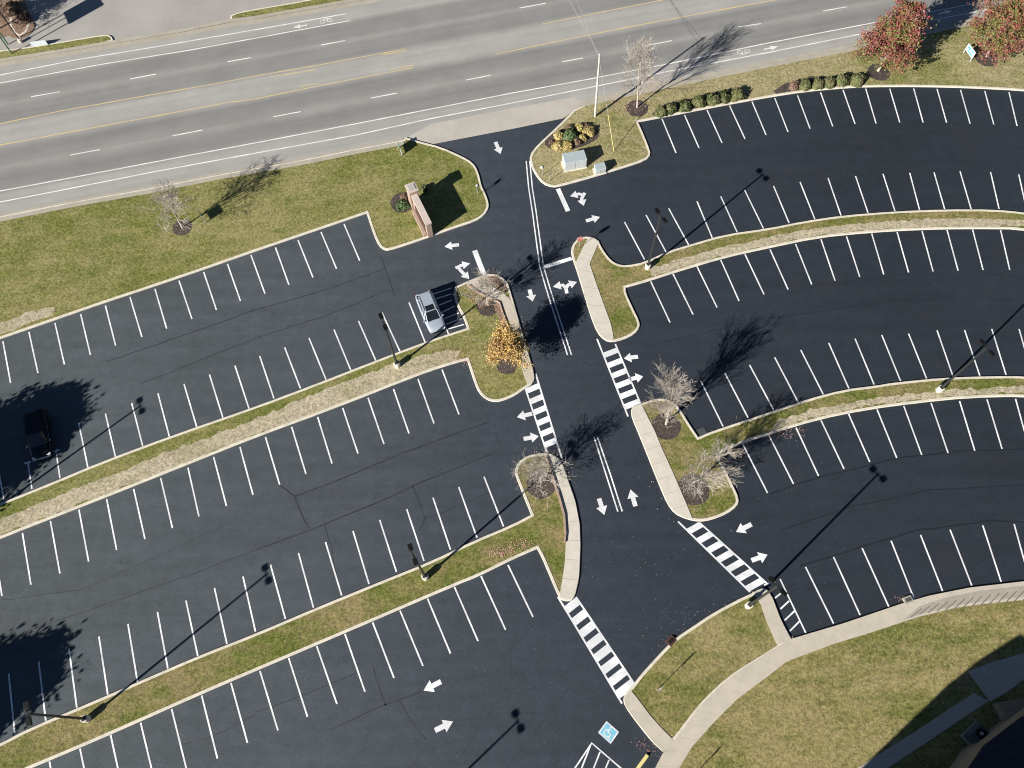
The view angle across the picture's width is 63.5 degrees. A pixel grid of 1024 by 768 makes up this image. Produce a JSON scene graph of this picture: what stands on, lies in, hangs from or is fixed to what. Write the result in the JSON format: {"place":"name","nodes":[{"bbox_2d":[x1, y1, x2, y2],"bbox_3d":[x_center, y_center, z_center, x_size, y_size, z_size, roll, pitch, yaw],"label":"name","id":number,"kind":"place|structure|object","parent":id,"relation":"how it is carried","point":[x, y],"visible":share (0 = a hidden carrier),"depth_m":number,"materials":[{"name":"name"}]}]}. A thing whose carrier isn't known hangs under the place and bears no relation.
{"place":"outdoors","nodes":[
{"label":"outdoors","id":0,"kind":"place"},
{"bbox_2d":[0,307,54,333],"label":"dry grass","id":1,"kind":"structure","parent":0,"point":[13,324],"depth_m":84.75,"materials":[{"name":"plant"}]},
{"bbox_2d":[0,35,112,58],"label":"verge","id":2,"kind":"structure","parent":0,"point":[57,45],"depth_m":100.28,"materials":[{"name":"plant"}]},
{"bbox_2d":[29,40,47,46],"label":"board sign","id":3,"kind":"object","parent":2,"relation":"on","point":[38,43],"visible":1,"depth_m":99.95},
{"bbox_2d":[0,0,303,59],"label":"parking lot","id":4,"kind":"structure","parent":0,"point":[54,21],"depth_m":102.34,"materials":[{"name":"asphalt"}]},
{"bbox_2d":[0,0,34,38],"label":"mulch bed","id":5,"kind":"object","parent":4,"relation":"on","point":[6,29],"visible":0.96,"depth_m":101.83,"materials":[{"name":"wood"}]},
{"bbox_2d":[4,0,22,16],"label":"shrub","id":6,"kind":"object","parent":5,"relation":"on","point":[15,7],"visible":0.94,"depth_m":102.16,"materials":[{"name":"brown plant"}]},
{"bbox_2d":[9,17,29,35],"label":"kerb ring","id":7,"kind":"object","parent":5,"relation":"on","point":[10,22],"visible":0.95,"depth_m":101.72,"materials":[{"name":"concrete"}]},
{"bbox_2d":[16,12,30,24],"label":"shrub","id":8,"kind":"object","parent":5,"relation":"on","point":[24,18],"visible":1,"depth_m":101.59,"materials":[{"name":"brown plant"}]},
{"bbox_2d":[0,214,425,502],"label":"parking lot","id":9,"kind":"structure","parent":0,"point":[110,380],"depth_m":83.19,"materials":[{"name":"asphalt"}]},
{"bbox_2d":[23,408,55,461],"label":"parked truck","id":10,"kind":"object","parent":9,"relation":"on","point":[38,432],"visible":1,"depth_m":78.07,"materials":[{"name":"black paint"}]},
{"bbox_2d":[415,290,444,333],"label":"parked car","id":11,"kind":"object","parent":9,"relation":"on","point":[429,309],"visible":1,"depth_m":83.03,"materials":[{"name":"silver metal"}]},
{"bbox_2d":[0,349,460,535],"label":"dry grass","id":12,"kind":"structure","parent":0,"point":[327,397],"depth_m":79.17,"materials":[{"name":"plant"}]},
{"bbox_2d":[0,137,488,338],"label":"lawn","id":13,"kind":"structure","parent":0,"point":[65,262],"depth_m":89.33,"materials":[{"name":"plant"}]},
{"bbox_2d":[172,219,191,234],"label":"mulch bed","id":14,"kind":"object","parent":13,"relation":"on","point":[176,229],"visible":0.86,"depth_m":89.09,"materials":[{"name":"soil"}]},
{"bbox_2d":[130,176,197,236],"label":"tree","id":15,"kind":"object","parent":14,"relation":"on","point":[169,197],"visible":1,"depth_m":85.19,"materials":[{"name":"grey plant"}]},
{"bbox_2d":[390,192,411,212],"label":"mulch bed","id":16,"kind":"object","parent":13,"relation":"on","point":[395,198],"visible":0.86,"depth_m":90.12,"materials":[{"name":"soil"}]},
{"bbox_2d":[395,199,409,210],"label":"shrub","id":17,"kind":"object","parent":16,"relation":"on","point":[402,204],"visible":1,"depth_m":89.51,"materials":[{"name":"green plant"}]},
{"bbox_2d":[404,182,432,237],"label":"monument sign","id":18,"kind":"object","parent":13,"relation":"on","point":[421,217],"visible":1,"depth_m":87.28,"materials":[{"name":"brick"}]},
{"bbox_2d":[0,365,530,742],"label":"parking lot","id":19,"kind":"structure","parent":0,"point":[103,597],"depth_m":75.19,"materials":[{"name":"asphalt"}]},
{"bbox_2d":[0,274,534,538],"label":"grass island","id":20,"kind":"structure","parent":0,"point":[492,384],"depth_m":80.65,"materials":[{"name":"plant"}]},
{"bbox_2d":[378,312,399,368],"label":"lamp post","id":21,"kind":"object","parent":20,"relation":"on","point":[396,361],"visible":1,"depth_m":77.11,"materials":[{"name":"brown metal"}]},
{"bbox_2d":[477,297,496,315],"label":"mulch bed","id":22,"kind":"object","parent":20,"relation":"on","point":[483,310],"visible":0.76,"depth_m":84.53,"materials":[{"name":"soil"}]},
{"bbox_2d":[453,267,510,307],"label":"tree","id":23,"kind":"object","parent":22,"relation":"on","point":[483,287],"visible":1,"depth_m":81.76,"materials":[{"name":"grey plant"}]},
{"bbox_2d":[468,285,506,321],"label":"retaining wall","id":24,"kind":"structure","parent":20,"relation":"on","point":[475,290],"depth_m":84.76,"materials":[{"name":"brick"}]},
{"bbox_2d":[487,276,507,290],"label":"mulch bed","id":25,"kind":"object","parent":20,"relation":"on","point":[501,285],"visible":0.68,"depth_m":85.69,"materials":[{"name":"soil"}]},
{"bbox_2d":[494,303,505,329],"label":"mulch bed","id":26,"kind":"object","parent":20,"relation":"on","point":[497,309],"visible":0.36,"depth_m":84.32,"materials":[{"name":"soil"}]},
{"bbox_2d":[497,358,516,374],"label":"mulch bed","id":27,"kind":"object","parent":20,"relation":"on","point":[508,369],"visible":0.63,"depth_m":81.79,"materials":[{"name":"brown wood"}]},
{"bbox_2d":[481,311,533,370],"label":"tree","id":28,"kind":"object","parent":27,"relation":"on","point":[508,342],"visible":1,"depth_m":78.60,"materials":[{"name":"brown plant"}]},
{"bbox_2d":[467,310,731,510],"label":"fallen leaves","id":29,"kind":"object","parent":20,"relation":"on","point":[577,470],"visible":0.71,"depth_m":77.27,"materials":[{"name":"plant"}]},
{"bbox_2d":[231,0,341,18],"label":"verge","id":30,"kind":"structure","parent":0,"point":[277,8],"depth_m":102.42,"materials":[{"name":"plant"}]},
{"bbox_2d":[0,453,580,767],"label":"grass island","id":31,"kind":"structure","parent":0,"point":[541,526],"depth_m":71.54,"materials":[{"name":"plant"}]},
{"bbox_2d":[23,701,91,726],"bbox_3d":[-35.392,26.030,64.812,0.600,9.380,1.790,-20,67,-8],"label":"lamp post","id":32,"kind":"object","parent":31,"relation":"on","point":[82,718],"visible":1,"depth_m":63.16,"materials":[{"name":"metal"}]},
{"bbox_2d":[407,543,428,580],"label":"lamp post","id":33,"kind":"object","parent":31,"relation":"on","point":[425,576],"visible":1,"depth_m":65.30,"materials":[{"name":"brown metal"}]},
{"bbox_2d":[483,534,534,558],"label":"fallen leaves","id":34,"kind":"object","parent":31,"relation":"on","point":[502,552],"visible":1,"depth_m":74.33,"materials":[{"name":"plant"}]},
{"bbox_2d":[526,471,554,498],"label":"mulch bed","id":35,"kind":"object","parent":31,"relation":"on","point":[550,487],"visible":0.61,"depth_m":76.67,"materials":[{"name":"brown wood"}]},
{"bbox_2d":[510,446,572,507],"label":"tree","id":36,"kind":"object","parent":35,"relation":"on","point":[540,475],"visible":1,"depth_m":73.97,"materials":[{"name":"grey plant"}]},
{"bbox_2d":[33,549,548,767],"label":"parking lot","id":37,"kind":"structure","parent":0,"point":[387,691],"depth_m":69.45,"materials":[{"name":"asphalt"}]},
{"bbox_2d":[407,97,578,143],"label":"entrance apron","id":38,"kind":"object","parent":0,"point":[485,123],"visible":1,"depth_m":94.73,"materials":[{"name":"concrete"}]},
{"bbox_2d":[467,278,533,383],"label":"sidewalk","id":39,"kind":"structure","parent":0,"point":[509,310],"depth_m":84.22,"materials":[{"name":"concrete"}]},
{"bbox_2d":[0,0,1011,213],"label":"highway","id":40,"kind":"structure","parent":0,"point":[100,122],"depth_m":97.97,"materials":[{"name":"asphalt"}]},
{"bbox_2d":[0,0,384,65],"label":"gutter","id":41,"kind":"object","parent":40,"relation":"on","point":[178,32],"visible":1,"depth_m":101.01,"materials":[{"name":"concrete"}]},
{"bbox_2d":[0,138,403,220],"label":"gutter","id":42,"kind":"object","parent":40,"relation":"on","point":[148,191],"visible":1,"depth_m":91.83,"materials":[{"name":"concrete"}]},
{"bbox_2d":[578,16,987,106],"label":"gutter","id":43,"kind":"object","parent":40,"relation":"on","point":[761,65],"visible":0.73,"depth_m":97.42,"materials":[{"name":"concrete"}]},
{"bbox_2d":[546,454,579,599],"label":"sidewalk","id":44,"kind":"structure","parent":0,"point":[570,573],"depth_m":74.72,"materials":[{"name":"concrete"}]},
{"bbox_2d":[381,118,768,767],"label":"driveway","id":45,"kind":"structure","parent":0,"point":[553,680],"depth_m":75.31,"materials":[{"name":"asphalt"}]},
{"bbox_2d":[544,456,565,542],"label":"curb","id":46,"kind":"structure","parent":45,"relation":"on","point":[561,505],"depth_m":75.82,"materials":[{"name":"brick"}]},
{"bbox_2d":[576,237,613,340],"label":"sidewalk","id":47,"kind":"structure","parent":0,"point":[599,315],"depth_m":85.17,"materials":[{"name":"concrete"}]},
{"bbox_2d":[624,691,673,751],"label":"sidewalk","id":48,"kind":"structure","parent":0,"point":[660,737],"depth_m":68.24,"materials":[{"name":"concrete"}]},
{"bbox_2d":[631,404,692,519],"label":"sidewalk","id":49,"kind":"structure","parent":0,"point":[676,502],"depth_m":77.44,"materials":[{"name":"concrete"}]},
{"bbox_2d":[623,588,790,751],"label":"grass island","id":50,"kind":"structure","parent":0,"point":[671,706],"depth_m":70.20,"materials":[{"name":"plant"}]},
{"bbox_2d":[665,635,676,646],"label":"storm drain","id":51,"kind":"object","parent":50,"relation":"in","point":[671,640],"visible":1,"depth_m":70.89,"materials":[{"name":"metal"}]},
{"bbox_2d":[745,576,787,608],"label":"lamp post","id":52,"kind":"object","parent":50,"relation":"on","point":[772,580],"visible":1,"depth_m":65.24,"materials":[{"name":"brown metal"}]},
{"bbox_2d":[752,590,790,644],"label":"sidewalk","id":53,"kind":"structure","parent":0,"point":[779,632],"depth_m":71.55,"materials":[{"name":"concrete"}]},
{"bbox_2d":[530,22,1023,186],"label":"lawn","id":54,"kind":"structure","parent":0,"point":[942,59],"depth_m":96.10,"materials":[{"name":"plant"}]},
{"bbox_2d":[545,126,598,149],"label":"mulch bed","id":55,"kind":"object","parent":54,"relation":"on","point":[588,138],"visible":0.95,"depth_m":93.37,"materials":[{"name":"brown wood"}]},
{"bbox_2d":[550,140,563,150],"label":"shrub","id":56,"kind":"object","parent":55,"relation":"on","point":[557,145],"visible":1,"depth_m":92.53,"materials":[{"name":"yellow plant"}]},
{"bbox_2d":[553,130,563,141],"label":"shrub","id":57,"kind":"object","parent":55,"relation":"on","point":[558,135],"visible":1,"depth_m":92.93,"materials":[{"name":"yellow plant"}]},
{"bbox_2d":[562,139,573,150],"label":"shrub","id":58,"kind":"object","parent":55,"relation":"on","point":[567,144],"visible":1,"depth_m":92.51,"materials":[{"name":"yellow plant"}]},
{"bbox_2d":[563,127,577,141],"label":"shrub","id":59,"kind":"object","parent":55,"relation":"on","point":[572,135],"visible":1,"depth_m":92.86,"materials":[{"name":"green plant"}]},
{"bbox_2d":[574,123,583,132],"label":"shrub","id":60,"kind":"object","parent":55,"relation":"on","point":[579,128],"visible":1,"depth_m":93.51,"materials":[{"name":"yellow plant"}]},
{"bbox_2d":[582,125,595,136],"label":"shrub","id":61,"kind":"object","parent":55,"relation":"on","point":[589,131],"visible":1,"depth_m":93.28,"materials":[{"name":"yellow plant"}]},
{"bbox_2d":[561,150,586,172],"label":"utility cabinet","id":62,"kind":"object","parent":54,"relation":"on","point":[574,161],"visible":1,"depth_m":90.73,"materials":[{"name":"metal"}]},
{"bbox_2d":[467,73,686,306],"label":"fallen leaves","id":63,"kind":"object","parent":54,"relation":"on","point":[597,110],"visible":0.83,"depth_m":95.41,"materials":[{"name":"plant"}]},
{"bbox_2d":[593,162,606,175],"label":"utility cabinet","id":64,"kind":"object","parent":54,"relation":"on","point":[599,168],"visible":1,"depth_m":90.73,"materials":[{"name":"metal"}]},
{"bbox_2d":[594,53,613,149],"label":"utility pole","id":65,"kind":"object","parent":54,"relation":"on","point":[596,96],"visible":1,"depth_m":90.37,"materials":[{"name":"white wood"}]},
{"bbox_2d":[626,100,647,116],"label":"mulch bed","id":66,"kind":"object","parent":54,"relation":"on","point":[641,110],"visible":0.97,"depth_m":95.07,"materials":[{"name":"brown wood"}]},
{"bbox_2d":[618,36,667,107],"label":"tree","id":67,"kind":"object","parent":66,"relation":"on","point":[644,68],"visible":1,"depth_m":89.21,"materials":[{"name":"grey plant"}]},
{"bbox_2d":[652,90,742,115],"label":"mulch bed","id":68,"kind":"object","parent":54,"relation":"on","point":[690,100],"visible":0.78,"depth_m":95.24,"materials":[{"name":"brown wood"}]},
{"bbox_2d":[654,104,667,117],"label":"shrub","id":69,"kind":"object","parent":68,"relation":"on","point":[661,111],"visible":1,"depth_m":94.21,"materials":[{"name":"green plant"}]},
{"bbox_2d":[665,102,676,114],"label":"shrub","id":70,"kind":"object","parent":68,"relation":"on","point":[671,108],"visible":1,"depth_m":94.16,"materials":[{"name":"green plant"}]},
{"bbox_2d":[678,100,692,111],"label":"shrub","id":71,"kind":"object","parent":68,"relation":"on","point":[686,104],"visible":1,"depth_m":94.53,"materials":[{"name":"green plant"}]},
{"bbox_2d":[691,95,706,107],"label":"shrub","id":72,"kind":"object","parent":68,"relation":"on","point":[698,101],"visible":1,"depth_m":94.63,"materials":[{"name":"green plant"}]},
{"bbox_2d":[705,92,719,105],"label":"shrub","id":73,"kind":"object","parent":68,"relation":"on","point":[714,99],"visible":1,"depth_m":94.75,"materials":[{"name":"green plant"}]},
{"bbox_2d":[717,89,731,103],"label":"shrub","id":74,"kind":"object","parent":68,"relation":"on","point":[725,96],"visible":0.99,"depth_m":95.03,"materials":[{"name":"green plant"}]},
{"bbox_2d":[730,87,746,101],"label":"shrub","id":75,"kind":"object","parent":68,"relation":"on","point":[737,94],"visible":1,"depth_m":94.98,"materials":[{"name":"green plant"}]},
{"bbox_2d":[774,74,865,93],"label":"mulch bed","id":76,"kind":"object","parent":54,"relation":"on","point":[783,88],"visible":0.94,"depth_m":96.08,"materials":[{"name":"brown wood"}]},
{"bbox_2d":[789,80,799,90],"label":"shrub","id":77,"kind":"object","parent":76,"relation":"on","point":[793,85],"visible":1,"depth_m":95.42,"materials":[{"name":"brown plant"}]},
{"bbox_2d":[799,78,810,91],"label":"shrub","id":78,"kind":"object","parent":76,"relation":"on","point":[804,84],"visible":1,"depth_m":95.42,"materials":[{"name":"green plant"}]},
{"bbox_2d":[810,77,824,89],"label":"shrub","id":79,"kind":"object","parent":76,"relation":"on","point":[817,83],"visible":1,"depth_m":95.50,"materials":[{"name":"green plant"}]},
{"bbox_2d":[823,76,835,88],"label":"shrub","id":80,"kind":"object","parent":76,"relation":"on","point":[830,82],"visible":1,"depth_m":95.59,"materials":[{"name":"green plant"}]},
{"bbox_2d":[835,73,850,87],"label":"shrub","id":81,"kind":"object","parent":76,"relation":"on","point":[842,80],"visible":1,"depth_m":95.57,"materials":[{"name":"green plant"}]},
{"bbox_2d":[849,73,865,87],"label":"shrub","id":82,"kind":"object","parent":76,"relation":"on","point":[857,80],"visible":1,"depth_m":95.62,"materials":[{"name":"green plant"}]},
{"bbox_2d":[867,64,889,80],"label":"mulch bed","id":83,"kind":"object","parent":54,"relation":"on","point":[880,75],"visible":0.83,"depth_m":96.77,"materials":[{"name":"brown wood"}]},
{"bbox_2d":[846,0,936,81],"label":"tree","id":84,"kind":"object","parent":83,"relation":"on","point":[898,32],"visible":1,"depth_m":92.05,"materials":[{"name":"red plant"}]},
{"bbox_2d":[963,43,975,61],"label":"board sign","id":85,"kind":"object","parent":54,"relation":"on","point":[969,50],"visible":0.98,"depth_m":96.84,"materials":[{"name":"plastic"}]},
{"bbox_2d":[975,50,997,66],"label":"mulch bed","id":86,"kind":"object","parent":54,"relation":"on","point":[988,61],"visible":0.73,"depth_m":97.42,"materials":[{"name":"brown wood"}]},
{"bbox_2d":[966,0,1023,66],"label":"tree","id":87,"kind":"object","parent":86,"relation":"on","point":[1002,27],"visible":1,"depth_m":92.30,"materials":[{"name":"red plant"}]},
{"bbox_2d":[559,87,1023,264],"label":"parking lot","id":88,"kind":"structure","parent":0,"point":[710,173],"depth_m":91.49,"materials":[{"name":"asphalt"}]},
{"bbox_2d":[571,209,1023,341],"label":"grass island","id":89,"kind":"structure","parent":0,"point":[614,280],"depth_m":87.24,"materials":[{"name":"plant"}]},
{"bbox_2d":[645,208,667,269],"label":"lamp post","id":90,"kind":"object","parent":89,"relation":"on","point":[648,263],"visible":1,"depth_m":80.78,"materials":[{"name":"brown metal"}]},
{"bbox_2d":[602,229,1023,436],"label":"parking lot","id":91,"kind":"structure","parent":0,"point":[745,336],"depth_m":83.61,"materials":[{"name":"asphalt"}]},
{"bbox_2d":[631,376,1023,520],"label":"grass island","id":92,"kind":"structure","parent":0,"point":[684,442],"depth_m":79.06,"materials":[{"name":"plant"}]},
{"bbox_2d":[652,414,680,439],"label":"mulch bed","id":93,"kind":"object","parent":92,"relation":"on","point":[671,432],"visible":0.82,"depth_m":78.94,"materials":[{"name":"soil"}]},
{"bbox_2d":[641,359,697,430],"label":"tree","id":94,"kind":"object","parent":93,"relation":"on","point":[677,397],"visible":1,"depth_m":74.62,"materials":[{"name":"grey plant"}]},
{"bbox_2d":[678,474,708,504],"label":"mulch bed","id":95,"kind":"object","parent":92,"relation":"on","point":[689,498],"visible":0.7,"depth_m":76.28,"materials":[{"name":"soil"}]},
{"bbox_2d":[679,435,746,500],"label":"tree","id":96,"kind":"object","parent":95,"relation":"on","point":[705,474],"visible":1,"depth_m":73.16,"materials":[{"name":"grey plant"}]},
{"bbox_2d":[771,385,1023,429],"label":"dry grass","id":97,"kind":"structure","parent":92,"relation":"on","point":[806,415],"depth_m":79.83,"materials":[{"name":"plant"}]},
{"bbox_2d":[935,339,995,392],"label":"lamp post","id":98,"kind":"object","parent":92,"relation":"on","point":[941,388],"visible":1,"depth_m":74.77,"materials":[{"name":"brown metal"}]},
{"bbox_2d":[650,218,1023,275],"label":"dry grass","id":99,"kind":"structure","parent":0,"point":[735,248],"depth_m":87.86,"materials":[{"name":"plant"}]},
{"bbox_2d":[655,581,1023,767],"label":"sidewalk","id":100,"kind":"structure","parent":0,"point":[718,702],"depth_m":70.29,"materials":[{"name":"concrete"}]},
{"bbox_2d":[680,600,1023,767],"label":"lawn","id":101,"kind":"structure","parent":0,"point":[767,736],"depth_m":68.85,"materials":[{"name":"plant"}]},
{"bbox_2d":[654,597,1004,757],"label":"fallen leaves","id":102,"kind":"object","parent":101,"relation":"on","point":[832,668],"visible":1,"depth_m":70.07,"materials":[{"name":"plant"}]},
{"bbox_2d":[960,721,989,744],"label":"air conditioner","id":103,"kind":"object","parent":101,"relation":"on","point":[975,732],"visible":0.89,"depth_m":66.85,"materials":[{"name":"grey metal"}]},
{"bbox_2d":[949,698,1023,767],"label":"building","id":104,"kind":"structure","parent":101,"relation":"on","point":[1000,744],"depth_m":63.86,"materials":[{"name":"black stone"}]},
{"bbox_2d":[696,397,1023,638],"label":"parking lot","id":105,"kind":"structure","parent":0,"point":[880,509],"depth_m":75.57,"materials":[{"name":"asphalt"}]},
{"bbox_2d":[858,693,987,767],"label":"sidewalk","id":106,"kind":"structure","parent":0,"point":[913,741],"depth_m":67.67,"materials":[{"name":"concrete"}]},
{"bbox_2d":[904,586,1023,619],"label":"sidewalk ramp","id":107,"kind":"structure","parent":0,"point":[1000,594],"depth_m":71.98,"materials":[{"name":"grey concrete"}]},
{"bbox_2d":[968,653,1023,700],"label":"patio","id":108,"kind":"structure","parent":0,"point":[995,680],"depth_m":69.35,"materials":[{"name":"concrete"}]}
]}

